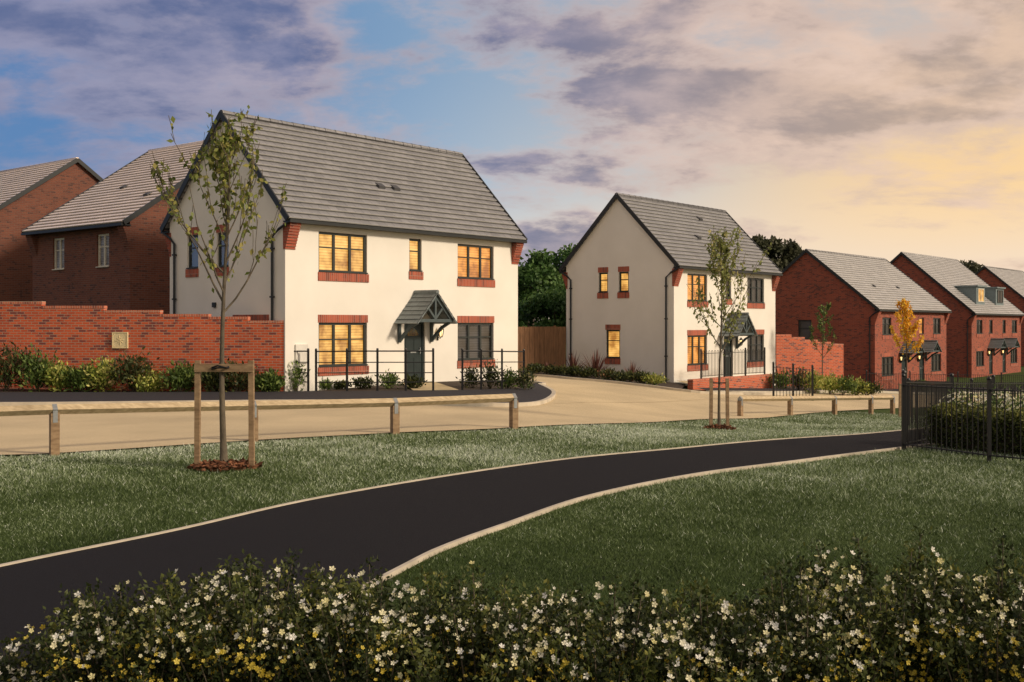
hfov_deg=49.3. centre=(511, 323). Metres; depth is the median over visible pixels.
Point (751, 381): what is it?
retaining wall
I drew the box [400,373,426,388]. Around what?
shrub
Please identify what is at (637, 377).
shrub
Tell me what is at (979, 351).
window
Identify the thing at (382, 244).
detached house
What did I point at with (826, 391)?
kerb
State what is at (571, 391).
side road
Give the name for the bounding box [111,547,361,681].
flowering shrub
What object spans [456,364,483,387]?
shrub
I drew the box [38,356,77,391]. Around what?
shrub
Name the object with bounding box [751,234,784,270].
broadleaf tree
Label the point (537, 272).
broadleaf tree
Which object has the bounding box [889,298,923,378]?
young tree
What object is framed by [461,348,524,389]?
estate railing
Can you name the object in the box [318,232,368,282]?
window
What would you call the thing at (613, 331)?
window
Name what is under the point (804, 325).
window
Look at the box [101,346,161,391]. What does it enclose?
shrub
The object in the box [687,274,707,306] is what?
window
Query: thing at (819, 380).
shrub
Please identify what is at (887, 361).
window
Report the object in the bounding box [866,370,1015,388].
iron railing
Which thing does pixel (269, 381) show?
shrub
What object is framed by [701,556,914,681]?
flowering shrub
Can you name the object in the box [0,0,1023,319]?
sky
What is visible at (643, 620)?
flowering shrub
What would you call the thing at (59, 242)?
window
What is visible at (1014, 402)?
flowering shrub
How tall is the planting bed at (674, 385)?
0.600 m
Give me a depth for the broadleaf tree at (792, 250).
140.41 m
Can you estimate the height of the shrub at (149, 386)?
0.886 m
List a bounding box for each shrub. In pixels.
[0,341,37,391]
[0,630,139,681]
[4,342,64,391]
[6,574,250,681]
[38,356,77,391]
[54,361,97,391]
[77,355,125,391]
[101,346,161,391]
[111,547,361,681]
[128,365,166,391]
[157,359,202,391]
[192,358,239,391]
[215,359,258,391]
[251,555,499,681]
[254,367,287,391]
[283,360,310,390]
[319,377,333,389]
[330,379,351,389]
[349,373,375,389]
[355,561,616,681]
[375,369,402,388]
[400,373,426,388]
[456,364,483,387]
[476,355,504,388]
[484,570,736,681]
[496,367,521,388]
[515,365,537,389]
[525,362,546,373]
[541,363,568,375]
[560,364,585,376]
[570,574,844,681]
[573,364,599,377]
[594,367,615,379]
[607,369,635,381]
[628,369,649,383]
[641,371,669,384]
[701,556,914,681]
[761,369,794,388]
[784,366,810,389]
[785,525,1016,681]
[798,367,829,393]
[820,369,849,393]
[829,374,859,394]
[846,376,872,395]
[854,380,885,395]
[863,528,1023,681]
[938,383,986,406]
[970,377,1023,411]
[1000,385,1023,410]
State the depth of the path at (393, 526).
11.06 m
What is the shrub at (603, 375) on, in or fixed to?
on the planting bed at (674, 385)
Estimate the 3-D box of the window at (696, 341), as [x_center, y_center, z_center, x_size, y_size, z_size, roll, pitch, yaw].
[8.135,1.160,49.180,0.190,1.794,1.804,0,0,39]
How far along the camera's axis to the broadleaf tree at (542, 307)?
59.23 m
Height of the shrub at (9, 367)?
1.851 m
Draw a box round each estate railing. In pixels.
[294,348,309,390]
[315,348,433,390]
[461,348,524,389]
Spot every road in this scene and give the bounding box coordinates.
[0,393,1022,454]
[520,376,771,403]
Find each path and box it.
[0,430,929,681]
[403,381,457,389]
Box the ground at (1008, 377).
[0,325,1023,681]
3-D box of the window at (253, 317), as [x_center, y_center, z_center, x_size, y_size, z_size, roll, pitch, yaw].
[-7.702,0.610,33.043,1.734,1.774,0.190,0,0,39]
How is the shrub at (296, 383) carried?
on the planting bed at (455, 384)
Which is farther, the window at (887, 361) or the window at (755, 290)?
the window at (887, 361)
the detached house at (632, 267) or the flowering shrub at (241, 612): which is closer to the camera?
the flowering shrub at (241, 612)
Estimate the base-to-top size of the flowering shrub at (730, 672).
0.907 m
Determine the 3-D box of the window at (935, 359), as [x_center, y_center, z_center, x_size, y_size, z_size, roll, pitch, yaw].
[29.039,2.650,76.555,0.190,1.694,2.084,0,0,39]
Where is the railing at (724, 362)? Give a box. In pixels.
[700,347,765,378]
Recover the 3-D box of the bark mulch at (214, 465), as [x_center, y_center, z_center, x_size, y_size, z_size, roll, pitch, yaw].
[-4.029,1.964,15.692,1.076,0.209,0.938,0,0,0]
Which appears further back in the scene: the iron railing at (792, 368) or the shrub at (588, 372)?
the shrub at (588, 372)
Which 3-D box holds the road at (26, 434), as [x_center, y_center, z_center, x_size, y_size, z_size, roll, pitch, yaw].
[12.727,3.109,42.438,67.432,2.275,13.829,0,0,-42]
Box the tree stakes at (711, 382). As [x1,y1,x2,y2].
[709,378,728,425]
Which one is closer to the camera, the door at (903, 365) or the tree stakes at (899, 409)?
the tree stakes at (899, 409)
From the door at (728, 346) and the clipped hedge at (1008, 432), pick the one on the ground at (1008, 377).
the clipped hedge at (1008, 432)
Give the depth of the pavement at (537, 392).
30.26 m
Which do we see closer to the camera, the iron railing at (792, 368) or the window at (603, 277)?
the iron railing at (792, 368)
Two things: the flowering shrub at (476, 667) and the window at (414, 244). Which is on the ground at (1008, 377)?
the flowering shrub at (476, 667)
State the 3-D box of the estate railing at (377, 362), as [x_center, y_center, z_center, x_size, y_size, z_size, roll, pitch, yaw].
[-3.937,1.368,31.962,3.421,1.371,0.257,0,0,-2]
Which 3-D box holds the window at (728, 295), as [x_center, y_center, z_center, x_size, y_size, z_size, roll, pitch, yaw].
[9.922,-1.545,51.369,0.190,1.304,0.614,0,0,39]
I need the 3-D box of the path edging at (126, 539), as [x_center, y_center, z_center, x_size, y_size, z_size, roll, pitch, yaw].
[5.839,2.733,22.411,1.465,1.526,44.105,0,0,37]
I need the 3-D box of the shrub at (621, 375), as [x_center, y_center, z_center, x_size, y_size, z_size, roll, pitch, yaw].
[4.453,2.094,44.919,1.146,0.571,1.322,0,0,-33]
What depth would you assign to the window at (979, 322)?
87.72 m
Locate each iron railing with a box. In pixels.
[772,362,813,395]
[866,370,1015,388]
[901,370,1023,448]
[901,373,1023,461]
[906,378,1022,407]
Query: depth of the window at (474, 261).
38.54 m
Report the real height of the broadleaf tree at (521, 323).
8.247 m
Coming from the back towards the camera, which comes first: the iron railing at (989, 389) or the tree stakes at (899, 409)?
the tree stakes at (899, 409)
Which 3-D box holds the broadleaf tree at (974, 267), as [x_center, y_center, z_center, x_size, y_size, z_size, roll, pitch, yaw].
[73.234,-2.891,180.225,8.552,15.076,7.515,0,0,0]
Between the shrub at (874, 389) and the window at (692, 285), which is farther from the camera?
the shrub at (874, 389)
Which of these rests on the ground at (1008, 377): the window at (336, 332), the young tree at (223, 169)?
the young tree at (223, 169)
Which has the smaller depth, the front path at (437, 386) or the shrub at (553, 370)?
the front path at (437, 386)
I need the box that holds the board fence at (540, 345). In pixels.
[518,326,565,369]
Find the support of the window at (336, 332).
in the detached house at (382, 244)
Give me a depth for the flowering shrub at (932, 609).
5.00 m
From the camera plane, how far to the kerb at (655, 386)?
44.36 m
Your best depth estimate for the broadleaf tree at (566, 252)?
75.38 m
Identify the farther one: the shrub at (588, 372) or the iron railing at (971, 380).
the shrub at (588, 372)
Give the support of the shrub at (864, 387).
on the ground at (1008, 377)
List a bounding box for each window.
[52,238,63,269]
[95,234,108,267]
[185,227,198,276]
[215,224,228,275]
[233,314,268,320]
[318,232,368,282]
[318,315,368,375]
[409,239,422,279]
[457,244,494,286]
[457,316,494,367]
[597,267,607,298]
[605,325,619,363]
[617,266,628,297]
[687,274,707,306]
[687,330,707,370]
[725,280,731,304]
[747,278,764,308]
[747,329,763,367]
[799,320,810,339]
[882,317,891,338]
[882,353,894,380]
[919,318,924,337]
[931,352,941,375]
[933,318,940,337]
[976,320,982,336]
[976,348,984,369]
[989,320,992,336]
[1002,320,1005,335]
[1010,347,1017,366]
[1012,320,1016,335]
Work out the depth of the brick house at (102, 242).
39.76 m
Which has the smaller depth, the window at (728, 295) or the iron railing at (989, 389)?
the iron railing at (989, 389)
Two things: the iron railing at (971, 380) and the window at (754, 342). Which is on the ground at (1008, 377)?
the iron railing at (971, 380)
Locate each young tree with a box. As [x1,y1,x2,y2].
[150,105,287,466]
[687,225,774,425]
[809,302,836,374]
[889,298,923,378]
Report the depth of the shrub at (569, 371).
46.01 m
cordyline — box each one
[556,351,589,367]
[577,349,615,377]
[621,362,647,381]
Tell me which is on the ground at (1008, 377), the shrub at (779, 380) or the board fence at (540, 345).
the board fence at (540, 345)
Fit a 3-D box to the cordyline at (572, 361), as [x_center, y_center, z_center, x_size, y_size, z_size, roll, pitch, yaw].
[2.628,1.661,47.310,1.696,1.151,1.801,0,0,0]
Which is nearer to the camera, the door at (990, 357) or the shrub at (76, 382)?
the shrub at (76, 382)
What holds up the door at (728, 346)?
in the detached house at (632, 267)
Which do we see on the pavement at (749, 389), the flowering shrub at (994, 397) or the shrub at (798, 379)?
the shrub at (798, 379)
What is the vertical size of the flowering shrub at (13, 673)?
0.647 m
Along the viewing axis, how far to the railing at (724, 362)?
47.82 m
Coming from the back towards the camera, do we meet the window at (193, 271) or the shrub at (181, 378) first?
the window at (193, 271)
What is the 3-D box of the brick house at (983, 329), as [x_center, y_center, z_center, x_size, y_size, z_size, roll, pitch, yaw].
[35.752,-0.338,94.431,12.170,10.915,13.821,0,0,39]
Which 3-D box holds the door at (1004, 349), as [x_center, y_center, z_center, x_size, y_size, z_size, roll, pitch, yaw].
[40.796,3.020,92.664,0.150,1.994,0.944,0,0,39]
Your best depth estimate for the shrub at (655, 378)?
44.02 m
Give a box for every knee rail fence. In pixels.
[0,393,517,455]
[737,395,894,415]
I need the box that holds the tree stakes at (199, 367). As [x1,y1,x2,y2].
[194,360,254,468]
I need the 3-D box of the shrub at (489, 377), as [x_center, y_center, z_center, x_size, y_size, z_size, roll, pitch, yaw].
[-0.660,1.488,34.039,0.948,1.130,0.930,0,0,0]
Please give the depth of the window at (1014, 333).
95.00 m
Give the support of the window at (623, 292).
in the detached house at (632, 267)
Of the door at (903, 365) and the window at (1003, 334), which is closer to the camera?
the door at (903, 365)
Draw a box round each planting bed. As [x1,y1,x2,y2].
[0,380,519,391]
[520,370,685,388]
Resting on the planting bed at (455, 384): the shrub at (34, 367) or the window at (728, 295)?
the shrub at (34, 367)
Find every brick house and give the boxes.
[0,157,102,300]
[21,140,202,313]
[775,249,951,388]
[890,252,1023,377]
[975,266,1023,365]
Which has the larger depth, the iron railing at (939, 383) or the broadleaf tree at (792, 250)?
the broadleaf tree at (792, 250)
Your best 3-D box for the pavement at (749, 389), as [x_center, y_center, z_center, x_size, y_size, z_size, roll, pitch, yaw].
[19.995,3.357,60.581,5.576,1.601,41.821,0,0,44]
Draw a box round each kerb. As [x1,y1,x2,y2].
[0,380,555,406]
[518,372,784,394]
[706,390,1016,394]
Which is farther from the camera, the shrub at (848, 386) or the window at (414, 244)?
the shrub at (848, 386)
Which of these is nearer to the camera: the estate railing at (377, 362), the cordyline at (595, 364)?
the estate railing at (377, 362)
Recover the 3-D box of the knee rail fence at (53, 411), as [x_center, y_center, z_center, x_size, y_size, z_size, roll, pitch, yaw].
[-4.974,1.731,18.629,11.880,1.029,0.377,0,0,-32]
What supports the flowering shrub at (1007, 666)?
on the ground at (1008, 377)
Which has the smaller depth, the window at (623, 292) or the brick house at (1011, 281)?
the window at (623, 292)
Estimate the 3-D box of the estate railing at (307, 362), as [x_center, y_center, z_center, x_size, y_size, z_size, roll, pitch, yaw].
[-6.205,1.375,32.250,0.742,1.363,0.079,0,0,9]
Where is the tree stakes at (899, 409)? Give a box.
[898,384,910,416]
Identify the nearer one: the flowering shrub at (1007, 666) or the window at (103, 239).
the flowering shrub at (1007, 666)
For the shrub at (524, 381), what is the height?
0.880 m
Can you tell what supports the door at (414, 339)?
in the detached house at (382, 244)
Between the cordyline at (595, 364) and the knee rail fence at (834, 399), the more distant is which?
the cordyline at (595, 364)
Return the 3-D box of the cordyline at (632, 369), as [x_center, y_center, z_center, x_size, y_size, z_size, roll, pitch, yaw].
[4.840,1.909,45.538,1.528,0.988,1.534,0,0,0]
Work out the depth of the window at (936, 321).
76.79 m
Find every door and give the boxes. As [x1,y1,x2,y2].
[404,322,423,380]
[724,336,731,375]
[901,354,905,373]
[919,353,923,379]
[989,349,992,373]
[1003,349,1004,372]
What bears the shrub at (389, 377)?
on the planting bed at (455, 384)
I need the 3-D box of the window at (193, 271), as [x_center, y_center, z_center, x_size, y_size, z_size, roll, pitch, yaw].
[-9.943,-2.240,34.873,0.664,1.554,0.190,0,0,39]
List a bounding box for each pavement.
[0,382,551,402]
[700,387,1022,391]
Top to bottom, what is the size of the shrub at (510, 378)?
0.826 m
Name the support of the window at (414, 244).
in the detached house at (382, 244)
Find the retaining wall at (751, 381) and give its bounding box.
[687,374,771,389]
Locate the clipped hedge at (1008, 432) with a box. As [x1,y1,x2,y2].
[923,401,1023,456]
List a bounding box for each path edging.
[0,429,910,566]
[254,443,934,651]
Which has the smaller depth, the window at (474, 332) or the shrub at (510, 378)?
the shrub at (510, 378)
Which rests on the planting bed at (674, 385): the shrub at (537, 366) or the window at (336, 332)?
the shrub at (537, 366)
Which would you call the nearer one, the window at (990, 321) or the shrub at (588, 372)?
the shrub at (588, 372)
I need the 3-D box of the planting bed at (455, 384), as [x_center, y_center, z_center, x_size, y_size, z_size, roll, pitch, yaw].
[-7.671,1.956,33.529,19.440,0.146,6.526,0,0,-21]
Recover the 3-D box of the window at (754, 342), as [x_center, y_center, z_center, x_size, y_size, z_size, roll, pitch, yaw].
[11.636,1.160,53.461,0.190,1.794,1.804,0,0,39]
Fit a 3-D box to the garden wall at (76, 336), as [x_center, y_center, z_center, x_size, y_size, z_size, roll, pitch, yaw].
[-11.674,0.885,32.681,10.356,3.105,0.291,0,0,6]
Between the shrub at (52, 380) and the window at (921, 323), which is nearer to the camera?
the shrub at (52, 380)
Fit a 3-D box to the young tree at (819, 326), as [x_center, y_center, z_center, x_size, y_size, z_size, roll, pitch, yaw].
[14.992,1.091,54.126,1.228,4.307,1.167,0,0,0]
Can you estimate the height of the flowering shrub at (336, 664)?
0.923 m
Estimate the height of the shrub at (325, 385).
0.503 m
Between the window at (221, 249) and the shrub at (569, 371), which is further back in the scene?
the shrub at (569, 371)
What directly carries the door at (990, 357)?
in the brick house at (983, 329)
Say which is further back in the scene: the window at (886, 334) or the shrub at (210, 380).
the window at (886, 334)
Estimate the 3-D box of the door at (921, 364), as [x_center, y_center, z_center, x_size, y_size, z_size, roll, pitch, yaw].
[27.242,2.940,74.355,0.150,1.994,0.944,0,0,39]
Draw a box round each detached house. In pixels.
[159,110,526,390]
[559,192,782,384]
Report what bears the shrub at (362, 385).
on the planting bed at (455, 384)
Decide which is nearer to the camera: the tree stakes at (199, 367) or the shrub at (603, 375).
the tree stakes at (199, 367)
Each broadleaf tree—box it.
[518,248,565,326]
[518,256,527,326]
[518,281,565,326]
[547,243,577,320]
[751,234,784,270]
[767,238,803,269]
[960,259,984,272]
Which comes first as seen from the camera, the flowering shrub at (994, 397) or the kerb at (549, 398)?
the flowering shrub at (994, 397)
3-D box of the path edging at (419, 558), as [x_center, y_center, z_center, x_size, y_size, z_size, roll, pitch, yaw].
[3.406,2.232,14.298,2.662,0.517,27.648,0,0,35]
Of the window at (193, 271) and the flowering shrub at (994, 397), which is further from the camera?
the window at (193, 271)
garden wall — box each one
[0,301,283,391]
[775,334,843,385]
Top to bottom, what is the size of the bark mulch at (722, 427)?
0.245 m
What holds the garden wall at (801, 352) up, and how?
on the ground at (1008, 377)
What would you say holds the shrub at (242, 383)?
on the planting bed at (455, 384)
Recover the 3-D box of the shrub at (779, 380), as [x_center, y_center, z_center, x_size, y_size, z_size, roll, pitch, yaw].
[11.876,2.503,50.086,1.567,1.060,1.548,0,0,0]
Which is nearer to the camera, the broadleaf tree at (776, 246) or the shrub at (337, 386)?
the shrub at (337, 386)
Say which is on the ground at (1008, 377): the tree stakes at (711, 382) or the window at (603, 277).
the tree stakes at (711, 382)
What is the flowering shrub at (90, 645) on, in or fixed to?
on the ground at (1008, 377)
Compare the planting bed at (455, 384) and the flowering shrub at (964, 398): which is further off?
the planting bed at (455, 384)
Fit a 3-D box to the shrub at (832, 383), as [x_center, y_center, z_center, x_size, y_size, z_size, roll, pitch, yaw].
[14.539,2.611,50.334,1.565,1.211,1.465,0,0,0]
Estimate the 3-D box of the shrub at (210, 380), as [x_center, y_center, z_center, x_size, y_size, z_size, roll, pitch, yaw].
[-8.404,1.538,31.927,1.384,1.161,1.325,0,0,0]
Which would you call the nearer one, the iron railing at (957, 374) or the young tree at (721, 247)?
the young tree at (721, 247)
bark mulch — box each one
[187,457,263,471]
[703,423,736,429]
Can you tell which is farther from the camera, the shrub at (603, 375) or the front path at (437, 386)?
the shrub at (603, 375)
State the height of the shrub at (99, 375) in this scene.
1.182 m
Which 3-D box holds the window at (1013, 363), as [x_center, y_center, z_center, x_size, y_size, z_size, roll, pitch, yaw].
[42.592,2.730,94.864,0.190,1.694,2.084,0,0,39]
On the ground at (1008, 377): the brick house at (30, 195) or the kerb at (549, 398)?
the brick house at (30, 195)
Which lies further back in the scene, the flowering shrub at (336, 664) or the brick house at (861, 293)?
the brick house at (861, 293)

